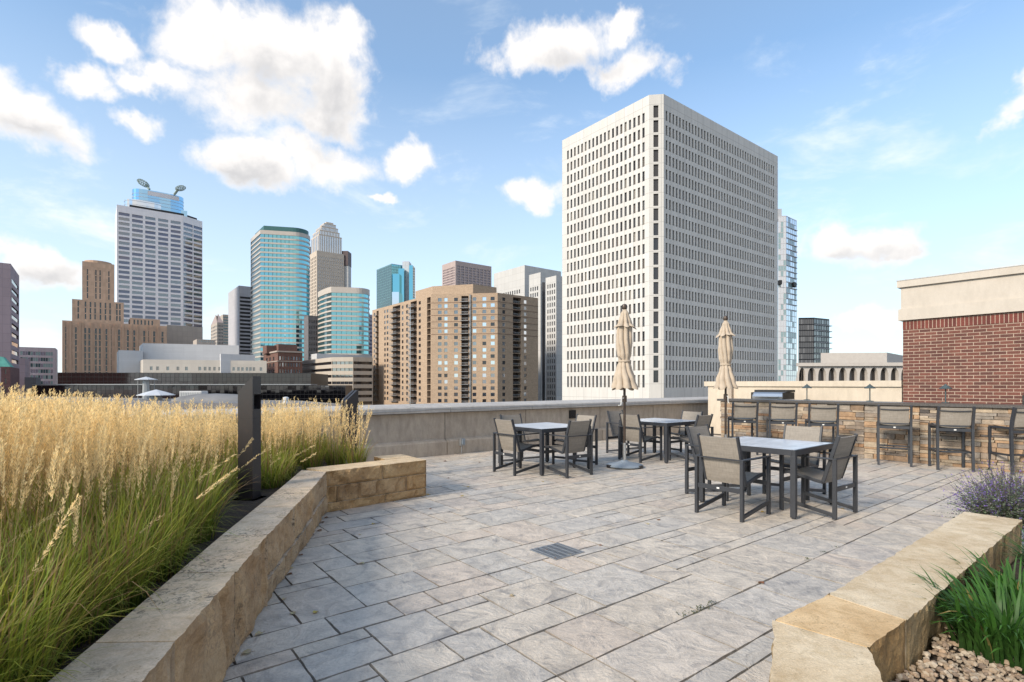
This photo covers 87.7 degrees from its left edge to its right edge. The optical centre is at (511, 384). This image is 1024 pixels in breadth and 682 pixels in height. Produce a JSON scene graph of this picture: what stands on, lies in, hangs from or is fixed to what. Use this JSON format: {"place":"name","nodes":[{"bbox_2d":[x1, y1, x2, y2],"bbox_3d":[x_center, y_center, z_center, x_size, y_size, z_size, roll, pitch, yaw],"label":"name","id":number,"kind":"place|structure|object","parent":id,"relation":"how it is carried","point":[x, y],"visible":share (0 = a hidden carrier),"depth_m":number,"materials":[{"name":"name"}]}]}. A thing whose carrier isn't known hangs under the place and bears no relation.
{"place":"outdoors","nodes":[
{"label":"outdoors","id":0,"kind":"place"},
{"bbox_2d":[0,263,18,395],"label":"mauve tower","id":1,"kind":"structure","parent":0,"point":[9,313],"depth_m":209.79,"materials":[{"name":"grey stone"}]},
{"bbox_2d":[0,357,18,402],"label":"red stone hall","id":2,"kind":"structure","parent":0,"point":[9,375],"depth_m":166.17,"materials":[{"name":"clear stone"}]},
{"bbox_2d":[62,260,166,372],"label":"deco block","id":3,"kind":"structure","parent":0,"point":[97,333],"depth_m":314.76,"materials":[{"name":"brown stone"}]},
{"bbox_2d":[65,327,128,372],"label":"window","id":4,"kind":"structure","parent":3,"relation":"in","point":[65,327],"depth_m":309.38,"materials":[{"name":"brown glass"}]},
{"bbox_2d":[117,350,142,372],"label":"white warehouse","id":5,"kind":"structure","parent":0,"point":[128,361],"depth_m":237.39,"materials":[{"name":"metal"}]},
{"bbox_2d":[115,179,202,343],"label":"crowned office tower","id":6,"kind":"structure","parent":0,"point":[158,255],"depth_m":406.86,"materials":[{"name":"white concrete"}]},
{"bbox_2d":[119,212,201,326],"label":"window","id":7,"kind":"structure","parent":6,"relation":"in","point":[124,214],"depth_m":417.85,"materials":[{"name":"grey glass"}]},
{"bbox_2d":[16,396,340,410],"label":"parapet wall","id":8,"kind":"structure","parent":0,"point":[216,404],"depth_m":95.76,"materials":[{"name":"stone"}]},
{"bbox_2d":[134,377,157,398],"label":"roof pavilion","id":9,"kind":"structure","parent":8,"relation":"on","point":[146,385],"depth_m":119.45,"materials":[{"name":"white metal"}]},
{"bbox_2d":[136,390,174,399],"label":"roof pavilion","id":10,"kind":"structure","parent":8,"relation":"on","point":[158,394],"depth_m":110.63,"materials":[{"name":"white metal"}]},
{"bbox_2d":[171,393,237,401],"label":"roof dome","id":11,"kind":"structure","parent":8,"relation":"on","point":[215,397],"depth_m":104.72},
{"bbox_2d":[179,391,207,396],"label":"air handler","id":12,"kind":"object","parent":11,"relation":"on","point":[183,393],"visible":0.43,"depth_m":110.80,"materials":[{"name":"white metal"}]},
{"bbox_2d":[211,314,222,344],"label":"gabled tower","id":13,"kind":"structure","parent":0,"point":[217,330],"depth_m":563.39,"materials":[{"name":"stone"}]},
{"bbox_2d":[220,314,227,344],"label":"office slab","id":14,"kind":"structure","parent":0,"point":[224,317],"depth_m":641.97,"materials":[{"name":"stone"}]},
{"bbox_2d":[228,286,250,354],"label":"office slab","id":15,"kind":"structure","parent":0,"point":[239,315],"depth_m":474.75,"materials":[{"name":"grey concrete"}]},
{"bbox_2d":[251,226,309,360],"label":"banded glass tower","id":16,"kind":"structure","parent":0,"point":[280,283],"depth_m":435.10,"materials":[{"name":"glass"}]},
{"bbox_2d":[262,344,302,372],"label":"brick warehouse","id":17,"kind":"structure","parent":0,"point":[282,358],"depth_m":267.46,"materials":[{"name":"red brick"}]},
{"bbox_2d":[310,222,350,350],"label":"stepped tower","id":18,"kind":"structure","parent":0,"point":[330,262],"depth_m":653.16,"materials":[{"name":"beige stone"}]},
{"bbox_2d":[311,235,339,253],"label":"crown window","id":19,"kind":"structure","parent":18,"relation":"in","point":[321,235],"depth_m":653.84,"materials":[{"name":"white glass"}]},
{"bbox_2d":[318,256,342,290],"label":"window","id":20,"kind":"structure","parent":18,"relation":"in","point":[318,256],"depth_m":650.66,"materials":[{"name":"grey glass"}]},
{"bbox_2d":[302,354,372,404],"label":"parking deck","id":21,"kind":"structure","parent":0,"point":[356,371],"depth_m":255.47,"materials":[{"name":"beige concrete"}]},
{"bbox_2d":[318,287,369,354],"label":"banded glass tower","id":22,"kind":"structure","parent":0,"point":[332,321],"depth_m":383.93,"materials":[{"name":"glass"}]},
{"bbox_2d":[369,315,371,354],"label":"office slab","id":23,"kind":"structure","parent":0,"point":[370,335],"depth_m":461.70,"materials":[{"name":"grey glass"}]},
{"bbox_2d":[377,261,414,308],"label":"glass tower","id":24,"kind":"structure","parent":0,"point":[395,283],"depth_m":512.00,"materials":[{"name":"teal glass"}]},
{"bbox_2d":[377,264,401,308],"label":"window","id":25,"kind":"structure","parent":24,"relation":"in","point":[393,266],"depth_m":532.68,"materials":[{"name":"teal glass"}]},
{"bbox_2d":[372,284,537,404],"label":"apartment block","id":26,"kind":"structure","parent":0,"point":[469,343],"depth_m":227.22,"materials":[{"name":"beige concrete"}]},
{"bbox_2d":[374,297,526,401],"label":"window","id":27,"kind":"structure","parent":26,"relation":"in","point":[445,299],"depth_m":232.74,"materials":[{"name":"grey glass"}]},
{"bbox_2d":[442,260,490,286],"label":"granite tower","id":28,"kind":"structure","parent":0,"point":[455,272],"depth_m":633.73,"materials":[{"name":"brown stone"}]},
{"bbox_2d":[447,268,489,285],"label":"window","id":29,"kind":"structure","parent":28,"relation":"in","point":[451,268],"depth_m":646.07,"materials":[{"name":"grey glass"}]},
{"bbox_2d":[0,0,1023,371],"label":"sky","id":30,"kind":"structure","parent":0,"point":[430,134],"materials":[{"name":"blue"}]},
{"bbox_2d":[494,265,560,296],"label":"office block","id":31,"kind":"structure","parent":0,"point":[513,281],"depth_m":338.48,"materials":[{"name":"grey concrete"}]},
{"bbox_2d":[529,272,559,400],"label":"office block","id":32,"kind":"structure","parent":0,"point":[537,285],"depth_m":305.71,"materials":[{"name":"grey concrete"}]},
{"bbox_2d":[546,275,561,400],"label":"office block","id":33,"kind":"structure","parent":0,"point":[553,338],"depth_m":276.83,"materials":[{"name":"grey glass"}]},
{"bbox_2d":[222,434,1023,681],"bbox_3d":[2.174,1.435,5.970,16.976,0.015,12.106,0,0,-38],"label":"patio","id":34,"kind":"structure","parent":0,"point":[444,569],"depth_m":4.08,"materials":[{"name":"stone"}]},
{"bbox_2d":[45,453,340,681],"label":"planter soil","id":35,"kind":"structure","parent":34,"relation":"on","point":[243,506],"depth_m":3.93,"materials":[{"name":"brown soil"}]},
{"bbox_2d":[0,416,384,681],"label":"reed grass","id":36,"kind":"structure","parent":35,"relation":"on","point":[68,597],"depth_m":2.70,"materials":[{"name":"plant"}]},
{"bbox_2d":[0,382,374,595],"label":"seed heads","id":37,"kind":"object","parent":36,"relation":"attached to","point":[38,421],"visible":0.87,"depth_m":3.71,"materials":[{"name":"beige plant"}]},
{"bbox_2d":[232,376,263,500],"bbox_3d":[-2.490,0.522,5.060,0.250,1.205,0.230,0,0,8],"label":"bollard light","id":38,"kind":"object","parent":35,"relation":"on","point":[249,409],"visible":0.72,"depth_m":5.00,"materials":[{"name":"metal"}]},
{"bbox_2d":[341,390,357,463],"bbox_3d":[-2.360,0.603,7.750,0.210,1.045,0.260,0,0,44],"label":"bollard light","id":39,"kind":"object","parent":35,"relation":"on","point":[351,397],"visible":0.51,"depth_m":7.70,"materials":[{"name":"metal"}]},
{"bbox_2d":[48,454,425,681],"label":"planter wall","id":40,"kind":"structure","parent":34,"relation":"on","point":[201,628],"depth_m":2.85,"materials":[{"name":"stone"}]},
{"bbox_2d":[493,418,538,475],"bbox_3d":[0.085,0.985,8.746,0.621,0.890,0.572,0,0,-39],"label":"sling chair","id":41,"kind":"object","parent":34,"relation":"on","point":[507,434],"visible":0.85,"depth_m":8.63,"materials":[{"name":"fabric"}]},
{"bbox_2d":[498,413,538,466],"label":"sling chair","id":42,"kind":"object","parent":34,"relation":"on","point":[517,419],"visible":0.27,"depth_m":9.80,"materials":[{"name":"fabric"}]},
{"bbox_2d":[499,422,591,475],"bbox_3d":[0.560,1.062,9.130,1.123,0.735,1.123,0,0,-38],"label":"dining table","id":43,"kind":"object","parent":34,"relation":"on","point":[542,428],"visible":0.63,"depth_m":8.82,"materials":[{"name":"metal"}]},
{"bbox_2d":[530,543,584,559],"bbox_3d":[0.385,1.426,4.575,0.336,0.009,0.336,0,0,-38],"label":"drain grate","id":44,"kind":"object","parent":34,"relation":"on","point":[558,551],"visible":1,"depth_m":4.55,"materials":[{"name":"metal"}]},
{"bbox_2d":[544,419,592,478],"bbox_3d":[0.884,0.985,8.520,0.572,0.890,0.621,0,0,-38],"label":"sling chair","id":45,"kind":"object","parent":34,"relation":"on","point":[576,436],"visible":0.94,"depth_m":8.36,"materials":[{"name":"fabric"}]},
{"bbox_2d":[552,414,597,467],"bbox_3d":[1.136,0.985,9.580,0.621,0.890,0.572,0,0,-38],"label":"sling chair","id":46,"kind":"object","parent":34,"relation":"on","point":[582,418],"visible":0.46,"depth_m":9.56,"materials":[{"name":"fabric"}]},
{"bbox_2d":[606,460,642,468],"bbox_3d":[1.954,1.369,9.274,0.643,0.119,0.649,0,0,0],"label":"umbrella base","id":47,"kind":"object","parent":34,"relation":"on","point":[624,464],"visible":1,"depth_m":9.09,"materials":[{"name":"grey plastic"}]},
{"bbox_2d":[611,304,637,459],"bbox_3d":[1.960,-0.013,9.276,0.467,2.785,0.463,0,0,-17],"label":"closed umbrella","id":48,"kind":"object","parent":47,"relation":"on","point":[624,378],"visible":1,"depth_m":9.18,"materials":[{"name":"fabric"}]},
{"bbox_2d":[606,410,645,455],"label":"sling chair","id":49,"kind":"object","parent":34,"relation":"on","point":[613,418],"visible":0.53,"depth_m":11.17,"materials":[{"name":"fabric"}]},
{"bbox_2d":[618,413,662,462],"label":"sling chair","id":50,"kind":"object","parent":34,"relation":"on","point":[634,431],"visible":0.93,"depth_m":10.00,"materials":[{"name":"fabric"}]},
{"bbox_2d":[619,418,695,463],"bbox_3d":[2.900,1.062,10.450,1.123,0.735,1.123,0,0,-38],"label":"dining table","id":51,"kind":"object","parent":34,"relation":"on","point":[664,422],"visible":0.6,"depth_m":10.04,"materials":[{"name":"metal"}]},
{"bbox_2d":[671,410,702,451],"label":"sling chair","id":52,"kind":"object","parent":34,"relation":"on","point":[686,415],"visible":0.2,"depth_m":11.15,"materials":[{"name":"fabric"}]},
{"bbox_2d":[668,414,713,463],"bbox_3d":[3.367,0.985,10.015,0.572,0.890,0.621,0,0,-38],"label":"sling chair","id":53,"kind":"object","parent":34,"relation":"on","point":[703,420],"visible":0.5,"depth_m":9.94,"materials":[{"name":"fabric"}]},
{"bbox_2d":[685,424,750,500],"bbox_3d":[2.669,0.985,6.953,0.572,0.890,0.621,0,0,-38],"label":"sling chair","id":54,"kind":"object","parent":34,"relation":"on","point":[692,432],"visible":0.37,"depth_m":6.99,"materials":[{"name":"fabric"}]},
{"bbox_2d":[694,433,770,522],"bbox_3d":[2.443,0.985,5.925,0.621,0.890,0.572,0,0,-38],"label":"sling chair","id":55,"kind":"object","parent":34,"relation":"on","point":[723,460],"visible":1,"depth_m":5.81,"materials":[{"name":"fabric"}]},
{"bbox_2d":[727,402,758,454],"bbox_3d":[4.809,0.893,11.114,0.506,1.076,0.554,0,0,12],"label":"bar stool","id":56,"kind":"object","parent":34,"relation":"on","point":[744,413],"visible":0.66,"depth_m":10.92,"materials":[{"name":"fabric"}]},
{"bbox_2d":[676,546,836,616],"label":"weeds","id":57,"kind":"object","parent":34,"relation":"on","point":[716,602],"visible":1,"depth_m":3.41,"materials":[{"name":"green plant"}]},
{"bbox_2d":[699,436,833,518],"bbox_3d":[3.070,1.062,6.440,1.123,0.735,1.123,0,0,-40],"label":"dining table","id":58,"kind":"object","parent":34,"relation":"on","point":[793,449],"visible":0.67,"depth_m":6.06,"materials":[{"name":"metal"}]},
{"bbox_2d":[766,403,797,455],"bbox_3d":[5.416,0.893,10.715,0.506,1.076,0.554,0,0,20],"label":"bar stool","id":59,"kind":"object","parent":34,"relation":"on","point":[782,413],"visible":0.64,"depth_m":10.53,"materials":[{"name":"fabric"}]},
{"bbox_2d":[762,424,825,500],"bbox_3d":[3.704,0.985,6.992,0.621,0.890,0.572,0,0,-41],"label":"sling chair","id":60,"kind":"object","parent":34,"relation":"on","point":[803,433],"visible":0.4,"depth_m":7.00,"materials":[{"name":"fabric"}]},
{"bbox_2d":[779,433,857,519],"bbox_3d":[3.469,0.985,6.026,0.572,0.890,0.621,0,0,-37],"label":"sling chair","id":61,"kind":"object","parent":34,"relation":"on","point":[840,456],"visible":0.87,"depth_m":5.93,"materials":[{"name":"fabric"}]},
{"bbox_2d":[805,403,839,442],"bbox_3d":[5.931,0.893,10.216,0.506,1.076,0.554,0,0,22],"label":"bar stool","id":62,"kind":"object","parent":34,"relation":"on","point":[823,415],"visible":0.58,"depth_m":10.03,"materials":[{"name":"fabric"}]},
{"bbox_2d":[717,398,1023,472],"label":"stone bar","id":63,"kind":"object","parent":34,"relation":"on","point":[859,418],"visible":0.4,"depth_m":9.80,"materials":[{"name":"stone"}]},
{"bbox_2d":[751,390,794,399],"bbox_3d":[6.489,0.309,13.306,0.664,0.362,0.840,0,0,-38],"label":"gas grill","id":64,"kind":"object","parent":63,"relation":"on","point":[774,394],"visible":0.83,"depth_m":13.12,"materials":[{"name":"metal"}]},
{"bbox_2d":[939,384,952,402],"bbox_3d":[8.009,0.160,9.851,0.200,0.356,0.200,0,0,0],"label":"counter lamp","id":65,"kind":"object","parent":63,"relation":"on","point":[945,386],"visible":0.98,"depth_m":9.82,"materials":[{"name":"grey metal"}]},
{"bbox_2d":[877,405,912,466],"bbox_3d":[6.868,0.893,9.589,0.506,1.076,0.554,0,0,33],"label":"bar stool","id":66,"kind":"object","parent":34,"relation":"on","point":[893,418],"visible":1,"depth_m":9.44,"materials":[{"name":"fabric"}]},
{"bbox_2d":[769,512,1022,681],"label":"planter wall","id":67,"kind":"structure","parent":34,"relation":"on","point":[873,624],"depth_m":2.34,"materials":[{"name":"stone"}]},
{"bbox_2d":[933,466,1023,536],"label":"catmint","id":68,"kind":"object","parent":67,"relation":"in","point":[1004,506],"visible":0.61,"depth_m":4.26,"materials":[{"name":"purple plant"}]},
{"bbox_2d":[928,406,975,471],"bbox_3d":[7.457,0.893,9.056,0.506,1.076,0.554,0,0,24],"label":"bar stool","id":69,"kind":"object","parent":34,"relation":"on","point":[957,419],"visible":1,"depth_m":8.91,"materials":[{"name":"fabric"}]},
{"bbox_2d":[908,552,1023,681],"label":"planter soil","id":70,"kind":"structure","parent":34,"relation":"on","point":[933,657],"depth_m":2.29,"materials":[{"name":"white gravel"}]},
{"bbox_2d":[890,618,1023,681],"bbox_3d":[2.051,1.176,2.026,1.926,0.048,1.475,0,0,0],"label":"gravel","id":71,"kind":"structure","parent":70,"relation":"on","point":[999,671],"depth_m":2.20,"materials":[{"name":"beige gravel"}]},
{"bbox_2d":[904,562,1023,673],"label":"strap leaf plant","id":72,"kind":"object","parent":70,"relation":"on","point":[998,625],"visible":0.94,"depth_m":2.37,"materials":[{"name":"green plant"}]},
{"bbox_2d":[941,546,1023,605],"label":"strap leaf plant","id":73,"kind":"object","parent":70,"relation":"on","point":[988,571],"visible":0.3,"depth_m":2.84,"materials":[{"name":"green plant"}]},
{"bbox_2d":[993,524,1023,566],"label":"strap leaf plant","id":74,"kind":"object","parent":70,"relation":"on","point":[1018,552],"visible":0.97,"depth_m":3.29,"materials":[{"name":"green plant"}]},
{"bbox_2d":[943,458,1023,509],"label":"catmint","id":75,"kind":"object","parent":34,"relation":"on","point":[1007,481],"visible":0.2,"depth_m":4.81,"materials":[{"name":"purple plant"}]},
{"bbox_2d":[988,407,1023,474],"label":"bar stool","id":76,"kind":"object","parent":34,"relation":"on","point":[1017,418],"visible":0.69,"depth_m":8.49,"materials":[{"name":"metal"}]},
{"bbox_2d":[562,94,777,399],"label":"office tower","id":77,"kind":"structure","parent":0,"point":[669,222],"depth_m":152.02,"materials":[{"name":"white concrete"}]},
{"bbox_2d":[568,114,644,371],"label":"window","id":78,"kind":"structure","parent":77,"relation":"in","point":[643,114],"depth_m":152.63,"materials":[{"name":"grey glass"}]},
{"bbox_2d":[798,318,831,362],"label":"black glass tower","id":79,"kind":"structure","parent":0,"point":[813,339],"depth_m":215.64,"materials":[{"name":"grey glass"}]},
{"bbox_2d":[803,319,828,362],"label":"window","id":80,"kind":"structure","parent":79,"relation":"in","point":[805,321],"depth_m":216.30,"materials":[{"name":"grey glass"}]},
{"bbox_2d":[796,352,902,380],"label":"arcaded building","id":81,"kind":"structure","parent":0,"point":[884,366],"depth_m":117.86,"materials":[{"name":"white concrete"}]},
{"bbox_2d":[896,264,1023,403],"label":"brick building","id":82,"kind":"structure","parent":0,"point":[963,335],"depth_m":11.07,"materials":[{"name":"brick"}]},
{"label":"city ground","id":83,"kind":"structure","parent":0,"visible":0},
{"bbox_2d":[19,358,29,395],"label":"mauve annex","id":84,"kind":"object","parent":83,"relation":"on","point":[24,367],"visible":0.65,"depth_m":251.03,"materials":[{"name":"purple"}]},
{"bbox_2d":[25,377,40,395],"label":"grey annex","id":85,"kind":"object","parent":83,"relation":"on","point":[29,381],"visible":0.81,"depth_m":241.23,"materials":[{"name":"stone"}]},
{"bbox_2d":[19,347,57,383],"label":"glass office","id":86,"kind":"structure","parent":83,"relation":"on","point":[44,364],"depth_m":336.96,"materials":[{"name":"grey"}]},
{"bbox_2d":[20,351,32,360],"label":"window","id":87,"kind":"structure","parent":86,"relation":"in","point":[21,352],"depth_m":332.24,"materials":[{"name":"grey glass"}]},
{"bbox_2d":[139,343,238,359],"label":"white warehouse","id":88,"kind":"structure","parent":83,"relation":"on","point":[154,351],"depth_m":248.26,"materials":[{"name":"metal"}]},
{"bbox_2d":[32,385,352,403],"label":"mirror glass block","id":89,"kind":"structure","parent":83,"relation":"on","point":[327,393],"depth_m":185.05,"materials":[{"name":"grey"}]},
{"bbox_2d":[32,386,295,399],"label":"window","id":90,"kind":"structure","parent":89,"relation":"in","point":[274,392],"depth_m":182.95,"materials":[{"name":"black glass"}]},
{"bbox_2d":[32,384,316,384],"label":"roof ledge","id":91,"kind":"object","parent":89,"relation":"on","point":[170,384],"visible":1,"depth_m":182.19,"materials":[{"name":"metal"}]},
{"bbox_2d":[58,372,327,384],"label":"mirror glass block","id":92,"kind":"structure","parent":83,"relation":"on","point":[187,378],"depth_m":201.61,"materials":[{"name":"grey"}]},
{"bbox_2d":[58,373,169,383],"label":"window","id":93,"kind":"structure","parent":92,"relation":"in","point":[77,378],"depth_m":198.15,"materials":[{"name":"brown glass"}]},
{"bbox_2d":[140,359,266,372],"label":"cream lowrise","id":94,"kind":"structure","parent":83,"relation":"on","point":[179,366],"depth_m":230.84,"materials":[{"name":"beige concrete"}]},
{"bbox_2d":[193,339,214,344],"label":"rooftop plant block","id":95,"kind":"structure","parent":83,"relation":"on","point":[204,342],"depth_m":264.57,"materials":[{"name":"stone"}]},
{"bbox_2d":[220,354,254,372],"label":"rooftop plant block","id":96,"kind":"structure","parent":83,"relation":"on","point":[225,363],"depth_m":234.09,"materials":[{"name":"white metal"}]},
{"bbox_2d":[304,315,317,359],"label":"stone office","id":97,"kind":"structure","parent":83,"relation":"on","point":[310,335],"depth_m":402.37,"materials":[{"name":"grey stone"}]},
{"bbox_2d":[778,209,797,380],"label":"slender glass tower","id":98,"kind":"structure","parent":83,"relation":"on","point":[787,295],"depth_m":301.24,"materials":[{"name":"blue glass"}]},
{"bbox_2d":[778,216,795,380],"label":"window","id":99,"kind":"structure","parent":98,"relation":"in","point":[791,364],"depth_m":302.88,"materials":[{"name":"blue glass"}]},
{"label":"terrace building","id":100,"kind":"structure","parent":83,"relation":"on","visible":0},
{"bbox_2d":[1,397,707,462],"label":"parapet wall","id":101,"kind":"structure","parent":100,"relation":"on","point":[440,429],"depth_m":11.24,"materials":[{"name":"grey concrete"}]},
{"bbox_2d":[123,400,706,419],"bbox_3d":[0.027,0.505,11.874,16.653,0.051,0.011,0,0,-38],"label":"lightning cable","id":102,"kind":"object","parent":101,"relation":"attached to","point":[493,408],"visible":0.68,"depth_m":11.64,"materials":[{"name":"metal"}]},
{"bbox_2d":[704,380,902,433],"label":"cream wall","id":103,"kind":"structure","parent":100,"relation":"on","point":[887,391],"depth_m":13.36,"materials":[{"name":"paint"}]},
{"bbox_3d":[4.349,1.370,10.864,0.643,0.119,0.649,0,0,0],"label":"umbrella base","id":104,"kind":"object","parent":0,"visible":0},
{"bbox_2d":[713,316,737,437],"bbox_3d":[4.352,-0.013,10.867,0.488,2.785,0.477,0,0,27],"label":"closed umbrella","id":105,"kind":"object","parent":104,"relation":"on","point":[725,378],"visible":1,"depth_m":10.76,"materials":[{"name":"fabric"}]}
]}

